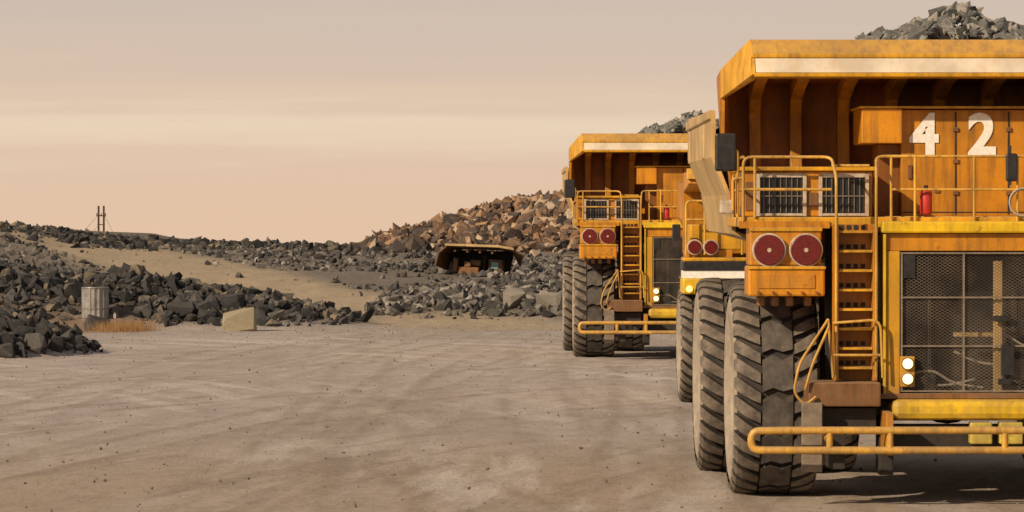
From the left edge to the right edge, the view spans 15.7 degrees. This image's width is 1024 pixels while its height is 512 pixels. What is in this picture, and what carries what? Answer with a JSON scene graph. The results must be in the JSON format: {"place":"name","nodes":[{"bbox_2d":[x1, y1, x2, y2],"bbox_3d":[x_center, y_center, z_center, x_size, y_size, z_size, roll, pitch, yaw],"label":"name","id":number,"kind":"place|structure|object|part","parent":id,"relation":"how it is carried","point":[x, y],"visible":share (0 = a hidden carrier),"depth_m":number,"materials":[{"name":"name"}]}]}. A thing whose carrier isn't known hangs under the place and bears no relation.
{"place":"outdoors","nodes":[
{"label":"outdoors","id":0,"kind":"place"},
{"bbox_2d":[0,229,1023,511],"bbox_3d":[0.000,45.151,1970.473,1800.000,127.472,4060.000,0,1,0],"label":"ground","id":1,"kind":"structure","parent":0,"point":[322,469],"depth_m":71.83,"materials":[{"name":"gravel"}]},
{"bbox_2d":[0,343,15,357],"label":"boulder","id":2,"kind":"object","parent":1,"relation":"on","point":[7,350],"visible":0.8,"depth_m":106.83,"materials":[{"name":"grey stone"}]},
{"bbox_2d":[24,333,46,353],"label":"boulder","id":3,"kind":"object","parent":1,"relation":"on","point":[37,342],"visible":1,"depth_m":107.88,"materials":[{"name":"grey stone"}]},
{"bbox_2d":[0,307,102,357],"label":"rock berm","id":4,"kind":"structure","parent":1,"relation":"on","point":[55,334],"depth_m":109.20,"materials":[{"name":"grey stone"}]},
{"bbox_2d":[64,282,83,300],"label":"boulder","id":5,"kind":"object","parent":1,"relation":"on","point":[73,289],"visible":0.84,"depth_m":137.86,"materials":[{"name":"grey stone"}]},
{"bbox_2d":[2,303,165,332],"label":"dry grass","id":6,"kind":"structure","parent":1,"relation":"on","point":[123,326],"depth_m":133.34,"materials":[{"name":"brown plant"}]},
{"bbox_2d":[81,287,108,317],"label":"corrugated metal drum","id":7,"kind":"object","parent":1,"relation":"on","point":[94,301],"visible":0.99,"depth_m":135.83,"materials":[{"name":"metal"}]},
{"bbox_2d":[84,314,111,330],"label":"boulder","id":8,"kind":"object","parent":1,"relation":"on","point":[91,319],"visible":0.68,"depth_m":134.31,"materials":[{"name":"grey stone"}]},
{"bbox_2d":[84,206,112,231],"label":"utility pole","id":9,"kind":"object","parent":1,"relation":"on","point":[104,217],"visible":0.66,"depth_m":599.87,"materials":[{"name":"brown wood"}]},
{"bbox_2d":[167,301,194,318],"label":"boulder","id":10,"kind":"object","parent":1,"relation":"on","point":[183,309],"visible":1,"depth_m":136.75,"materials":[{"name":"grey stone"}]},
{"bbox_2d":[0,260,374,326],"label":"rock berm","id":11,"kind":"structure","parent":1,"relation":"on","point":[154,298],"depth_m":138.45,"materials":[{"name":"grey stone"}]},
{"bbox_2d":[0,220,382,255],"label":"rock ridge","id":12,"kind":"object","parent":1,"relation":"on","point":[106,239],"visible":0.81,"depth_m":206.51,"materials":[{"name":"grey stone"}]},
{"bbox_2d":[222,293,245,309],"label":"boulder","id":13,"kind":"object","parent":1,"relation":"on","point":[236,300],"visible":0.84,"depth_m":137.70,"materials":[{"name":"grey stone"}]},
{"bbox_2d":[222,307,256,330],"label":"boulder","id":14,"kind":"object","parent":1,"relation":"on","point":[242,319],"visible":0.9,"depth_m":133.30,"materials":[{"name":"beige stone"}]},
{"bbox_2d":[0,232,643,295],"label":"slope rubble","id":15,"kind":"object","parent":1,"relation":"on","point":[546,268],"visible":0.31,"depth_m":183.93,"materials":[{"name":"grey stone"}]},
{"bbox_2d":[364,268,562,319],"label":"rubble mound","id":16,"kind":"object","parent":1,"relation":"on","point":[447,300],"visible":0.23,"depth_m":148.47,"materials":[{"name":"grey stone"}]},
{"bbox_2d":[434,243,523,274],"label":"dump truck","id":17,"kind":"object","parent":1,"relation":"on","point":[467,259],"visible":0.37,"depth_m":179.69,"materials":[{"name":"brown paint"}]},
{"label":"cab window","id":18,"kind":"part","parent":17,"relation":"part of","materials":[{"name":"teal glass"}]},
{"bbox_2d":[349,189,643,256],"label":"rubble mound","id":19,"kind":"object","parent":1,"relation":"on","point":[520,221],"visible":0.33,"depth_m":205.06,"materials":[{"name":"brown stone"}]},
{"bbox_2d":[503,287,525,307],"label":"boulder","id":20,"kind":"object","parent":1,"relation":"on","point":[512,297],"visible":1,"depth_m":146.66,"materials":[{"name":"beige stone"}]},
{"bbox_2d":[536,292,561,307],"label":"boulder","id":21,"kind":"object","parent":1,"relation":"on","point":[550,298],"visible":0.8,"depth_m":145.70,"materials":[{"name":"beige stone"}]},
{"bbox_2d":[561,110,717,356],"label":"haul truck","id":22,"kind":"object","parent":1,"relation":"on","point":[620,189],"visible":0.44,"depth_m":106.78,"materials":[{"name":"yellow metal"}]},
{"bbox_2d":[672,168,824,401],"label":"haul truck","id":23,"kind":"object","parent":1,"relation":"on","point":[707,253],"visible":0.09,"depth_m":79.73,"materials":[{"name":"metal"}]},
{"bbox_2d":[686,1,1023,494],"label":"haul truck","id":24,"kind":"object","parent":1,"relation":"on","point":[879,172],"visible":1,"depth_m":52.03,"materials":[{"name":"metal"}]},
{"bbox_2d":[0,0,1023,243],"label":"sky","id":25,"kind":"structure","parent":0,"point":[319,121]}
]}

